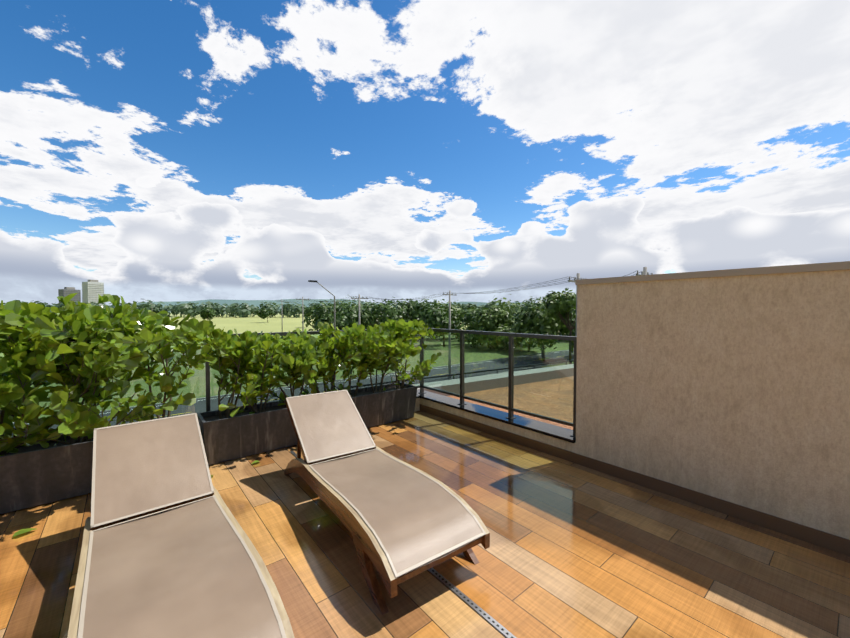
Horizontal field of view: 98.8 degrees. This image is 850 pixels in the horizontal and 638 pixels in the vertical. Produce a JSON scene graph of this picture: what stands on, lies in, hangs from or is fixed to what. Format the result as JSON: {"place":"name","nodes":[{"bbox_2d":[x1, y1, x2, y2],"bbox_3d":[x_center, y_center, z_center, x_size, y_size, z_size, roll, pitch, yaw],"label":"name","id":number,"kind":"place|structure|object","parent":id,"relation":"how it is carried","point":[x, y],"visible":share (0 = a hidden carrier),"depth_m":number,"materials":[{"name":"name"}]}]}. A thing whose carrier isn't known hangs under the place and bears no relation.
{"place":"outdoors","nodes":[
{"label":"outdoors","id":0,"kind":"place"},
{"bbox_2d":[82,280,103,305],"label":"white tower","id":1,"kind":"structure","parent":0,"point":[92,290],"depth_m":600.90,"materials":[{"name":"grey concrete"}]},
{"bbox_2d":[3,299,529,311],"bbox_3d":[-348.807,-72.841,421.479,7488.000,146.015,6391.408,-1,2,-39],"label":"hills","id":2,"kind":"structure","parent":0,"point":[256,303],"depth_m":2302.76,"materials":[{"name":"green plant"}]},
{"bbox_2d":[0,312,572,417],"bbox_3d":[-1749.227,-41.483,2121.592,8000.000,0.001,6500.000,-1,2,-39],"label":"ground","id":3,"kind":"structure","parent":0,"point":[256,323],"depth_m":69.57,"materials":[{"name":"green plant"}]},
{"bbox_2d":[58,287,80,304],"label":"building","id":4,"kind":"structure","parent":3,"relation":"on","point":[65,291],"depth_m":645.92,"materials":[{"name":"grey concrete"}]},
{"bbox_2d":[199,307,216,319],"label":"tree","id":5,"kind":"object","parent":3,"relation":"on","point":[207,313],"visible":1,"depth_m":272.10,"materials":[{"name":"green plant"}]},
{"bbox_2d":[255,308,274,321],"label":"tree","id":6,"kind":"object","parent":3,"relation":"on","point":[263,312],"visible":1,"depth_m":238.03,"materials":[{"name":"green plant"}]},
{"bbox_2d":[0,300,541,317],"bbox_3d":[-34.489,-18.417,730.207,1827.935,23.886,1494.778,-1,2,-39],"label":"treeline","id":7,"kind":"object","parent":3,"relation":"on","point":[235,310],"visible":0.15,"depth_m":420.20,"materials":[{"name":"green plant"}]},
{"bbox_2d":[296,297,308,330],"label":"utility pole","id":8,"kind":"object","parent":3,"relation":"on","point":[302,313],"visible":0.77,"depth_m":60.25,"materials":[{"name":"grey concrete"}]},
{"bbox_2d":[303,306,314,327],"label":"tree","id":9,"kind":"object","parent":3,"relation":"on","point":[306,311],"visible":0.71,"depth_m":168.26,"materials":[{"name":"plant"}]},
{"bbox_2d":[308,280,335,378],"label":"street lamp","id":10,"kind":"object","parent":3,"relation":"on","point":[334,305],"visible":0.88,"depth_m":41.02,"materials":[{"name":"grey metal"}]},
{"bbox_2d":[304,302,370,336],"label":"tree","id":11,"kind":"object","parent":3,"relation":"on","point":[320,315],"visible":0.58,"depth_m":79.05,"materials":[{"name":"green plant"}]},
{"bbox_2d":[327,297,380,327],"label":"tree","id":12,"kind":"object","parent":3,"relation":"on","point":[337,303],"visible":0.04,"depth_m":97.95,"materials":[{"name":"plant"}]},
{"bbox_2d":[280,293,453,324],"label":"utility pole","id":13,"kind":"object","parent":3,"relation":"on","point":[359,297],"visible":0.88,"depth_m":43.06,"materials":[{"name":"grey concrete"}]},
{"bbox_2d":[342,299,403,328],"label":"tree","id":14,"kind":"object","parent":3,"relation":"on","point":[375,312],"visible":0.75,"depth_m":82.02,"materials":[{"name":"plant"}]},
{"bbox_2d":[379,298,421,334],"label":"tree","id":15,"kind":"object","parent":3,"relation":"on","point":[416,301],"visible":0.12,"depth_m":112.17,"materials":[{"name":"plant"}]},
{"bbox_2d":[385,297,444,338],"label":"tree","id":16,"kind":"object","parent":3,"relation":"on","point":[412,314],"visible":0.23,"depth_m":98.23,"materials":[{"name":"plant"}]},
{"bbox_2d":[416,299,475,346],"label":"tree","id":17,"kind":"object","parent":3,"relation":"on","point":[433,318],"visible":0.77,"depth_m":78.36,"materials":[{"name":"green plant"}]},
{"bbox_2d":[435,301,475,339],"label":"tree","id":18,"kind":"object","parent":3,"relation":"on","point":[460,315],"visible":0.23,"depth_m":96.72,"materials":[{"name":"green plant"}]},
{"bbox_2d":[338,360,573,390],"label":"road","id":19,"kind":"structure","parent":3,"relation":"on","point":[453,375],"depth_m":12.39,"materials":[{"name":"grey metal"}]},
{"bbox_2d":[461,308,483,344],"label":"tree","id":20,"kind":"object","parent":3,"relation":"on","point":[467,319],"visible":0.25,"depth_m":85.99,"materials":[{"name":"green plant"}]},
{"bbox_2d":[465,314,518,350],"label":"tree","id":21,"kind":"object","parent":3,"relation":"on","point":[479,327],"visible":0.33,"depth_m":71.69,"materials":[{"name":"green plant"}]},
{"bbox_2d":[475,305,510,348],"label":"tree","id":22,"kind":"object","parent":3,"relation":"on","point":[497,314],"visible":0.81,"depth_m":72.31,"materials":[{"name":"green plant"}]},
{"bbox_2d":[492,294,538,347],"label":"tree","id":23,"kind":"object","parent":3,"relation":"on","point":[509,309],"visible":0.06,"depth_m":79.66,"materials":[{"name":"green plant"}]},
{"bbox_2d":[502,318,530,351],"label":"tree","id":24,"kind":"object","parent":3,"relation":"on","point":[509,321],"visible":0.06,"depth_m":71.27,"materials":[{"name":"green plant"}]},
{"bbox_2d":[444,271,650,335],"bbox_3d":[6.516,2.176,31.070,3.850,10.237,25.470,-1,1,-21],"label":"utility pole","id":25,"kind":"object","parent":3,"relation":"on","point":[577,278],"visible":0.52,"depth_m":22.34,"materials":[{"name":"grey concrete"}]},
{"bbox_2d":[542,287,575,363],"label":"tree","id":26,"kind":"object","parent":3,"relation":"on","point":[562,304],"visible":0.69,"depth_m":49.16,"materials":[{"name":"green plant"}]},
{"bbox_2d":[570,303,575,331],"bbox_3d":[15.643,2.015,29.395,7.470,10.666,8.572,0,1,15],"label":"tree","id":27,"kind":"object","parent":3,"relation":"on","point":[574,317],"depth_m":30.62,"materials":[{"name":"green plant"}]},
{"bbox_2d":[636,267,652,275],"bbox_3d":[11.923,2.373,19.853,2.200,10.367,0.320,-1,2,-39],"label":"utility pole","id":28,"kind":"object","parent":3,"relation":"on","point":[644,272],"visible":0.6,"depth_m":19.65,"materials":[{"name":"grey concrete"}]},
{"bbox_2d":[12,350,573,436],"bbox_3d":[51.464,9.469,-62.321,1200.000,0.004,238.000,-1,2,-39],"label":"road","id":29,"kind":"structure","parent":0,"point":[468,368],"depth_m":42.95,"materials":[{"name":"grey asphalt"}]},
{"bbox_2d":[13,350,567,424],"bbox_3d":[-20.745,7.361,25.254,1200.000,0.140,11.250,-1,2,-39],"label":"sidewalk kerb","id":30,"kind":"structure","parent":29,"relation":"on","point":[367,376],"depth_m":44.86,"materials":[{"name":"grey concrete"}]},
{"bbox_2d":[443,291,452,377],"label":"utility pole","id":31,"kind":"object","parent":29,"relation":"on","point":[449,353],"visible":0.75,"depth_m":42.89,"materials":[{"name":"grey concrete"}]},
{"bbox_2d":[511,304,572,360],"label":"tree","id":32,"kind":"object","parent":29,"relation":"on","point":[548,325],"visible":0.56,"depth_m":55.04,"materials":[{"name":"green plant"}]},
{"bbox_2d":[508,295,575,354],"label":"tree","id":33,"kind":"object","parent":29,"relation":"on","point":[538,303],"visible":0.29,"depth_m":57.84,"materials":[{"name":"green plant"}]},
{"bbox_2d":[0,0,849,305],"label":"sky","id":34,"kind":"structure","parent":0,"point":[153,150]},
{"bbox_2d":[414,364,573,395],"bbox_3d":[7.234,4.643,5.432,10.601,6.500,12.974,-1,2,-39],"label":"sidewalk","id":35,"kind":"structure","parent":0,"point":[501,378],"depth_m":8.26,"materials":[{"name":"grey concrete"}]},
{"bbox_2d":[447,376,573,429],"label":"dirt ground","id":36,"kind":"structure","parent":35,"relation":"on","point":[548,410],"depth_m":7.12,"materials":[{"name":"brown soil"}]},
{"bbox_3d":[-1.670,4.828,-2.080,12.750,6.480,12.704,-1,2,-39],"label":"building wall","id":37,"kind":"object","parent":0,"visible":0},
{"bbox_2d":[0,411,849,637],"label":"terrace floor","id":38,"kind":"structure","parent":37,"relation":"on","point":[574,550],"depth_m":2.19,"materials":[{"name":"brown wood"}]},
{"bbox_2d":[0,434,92,513],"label":"planter","id":39,"kind":"object","parent":38,"relation":"on","point":[35,475],"depth_m":2.83,"materials":[{"name":"concrete"}]},
{"bbox_2d":[0,316,15,333],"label":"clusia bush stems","id":40,"kind":"object","parent":39,"relation":"on","point":[7,331],"visible":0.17,"depth_m":2.73,"materials":[{"name":"green plant"}]},
{"bbox_2d":[0,293,167,455],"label":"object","id":41,"kind":"object","parent":39,"relation":"on","point":[16,389],"visible":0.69,"depth_m":2.78,"materials":[{"name":"green plant"}]},
{"bbox_2d":[0,295,195,452],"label":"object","id":42,"kind":"object","parent":39,"relation":"on","point":[96,371],"visible":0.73,"depth_m":2.90,"materials":[{"name":"green plant"}]},
{"bbox_2d":[47,313,226,420],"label":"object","id":43,"kind":"object","parent":39,"relation":"on","point":[196,330],"visible":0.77,"depth_m":3.17,"materials":[{"name":"green plant"}]},
{"bbox_2d":[13,460,259,536],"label":"fallen leaves","id":44,"kind":"object","parent":38,"relation":"on","point":[21,531],"visible":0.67,"depth_m":2.48,"materials":[{"name":"green plant"}]},
{"bbox_2d":[67,413,294,637],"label":"sun lounger","id":45,"kind":"object","parent":38,"relation":"on","point":[168,549],"visible":1,"depth_m":1.79,"materials":[{"name":"beige fabric"}]},
{"bbox_2d":[197,382,417,464],"bbox_3d":[-1.240,1.190,4.461,2.600,0.450,0.420,-1,2,-39],"label":"planter","id":46,"kind":"object","parent":38,"relation":"on","point":[244,433],"visible":0.75,"depth_m":3.90,"materials":[{"name":"concrete"}]},
{"bbox_2d":[194,329,279,418],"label":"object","id":47,"kind":"object","parent":46,"relation":"in","point":[226,360],"visible":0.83,"depth_m":3.76,"materials":[{"name":"green plant"}]},
{"bbox_2d":[207,332,291,416],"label":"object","id":48,"kind":"object","parent":46,"relation":"in","point":[260,371],"visible":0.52,"depth_m":3.86,"materials":[{"name":"green plant"}]},
{"bbox_2d":[255,330,345,405],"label":"clusia bush stems","id":49,"kind":"object","parent":46,"relation":"in","point":[311,353],"visible":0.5,"depth_m":4.12,"materials":[{"name":"green plant"}]},
{"bbox_2d":[265,324,379,399],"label":"clusia bush stems","id":50,"kind":"object","parent":46,"relation":"in","point":[334,362],"visible":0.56,"depth_m":4.34,"materials":[{"name":"green plant"}]},
{"bbox_2d":[294,324,396,396],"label":"clusia bush stems","id":51,"kind":"object","parent":46,"relation":"in","point":[382,345],"visible":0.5,"depth_m":4.45,"materials":[{"name":"green plant"}]},
{"bbox_2d":[317,319,431,392],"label":"clusia bush stems","id":52,"kind":"object","parent":46,"relation":"in","point":[402,348],"visible":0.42,"depth_m":4.78,"materials":[{"name":"green plant"}]},
{"bbox_2d":[373,319,440,388],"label":"clusia bush stems","id":53,"kind":"object","parent":46,"relation":"in","point":[402,324],"visible":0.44,"depth_m":4.98,"materials":[{"name":"green plant"}]},
{"bbox_2d":[284,390,489,614],"bbox_3d":[-0.481,1.101,2.767,0.660,0.706,2.050,-1,2,-35],"label":"sun lounger","id":54,"kind":"object","parent":38,"relation":"on","point":[401,520],"visible":1,"depth_m":2.31,"materials":[{"name":"beige fabric"}]},
{"bbox_2d":[290,451,515,637],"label":"floor drain","id":55,"kind":"object","parent":38,"relation":"on","point":[505,632],"visible":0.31,"depth_m":1.88,"materials":[{"name":"silver metal"}]},
{"bbox_2d":[414,389,575,452],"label":"curb","id":56,"kind":"structure","parent":38,"relation":"on","point":[550,434],"depth_m":4.36,"materials":[{"name":"paint"}]},
{"bbox_2d":[0,328,576,437],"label":"glass railing","id":57,"kind":"object","parent":56,"relation":"on","point":[510,408],"visible":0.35,"depth_m":4.35,"materials":[{"name":"clear glass"}]},
{"bbox_2d":[575,261,849,539],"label":"stucco wall","id":58,"kind":"structure","parent":38,"relation":"on","point":[731,385],"depth_m":2.69,"materials":[{"name":"beige paint"}]},
{"bbox_2d":[420,404,849,555],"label":"baseboard","id":59,"kind":"structure","parent":58,"relation":"attached to","point":[832,542],"depth_m":2.94,"materials":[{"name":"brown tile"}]}
]}

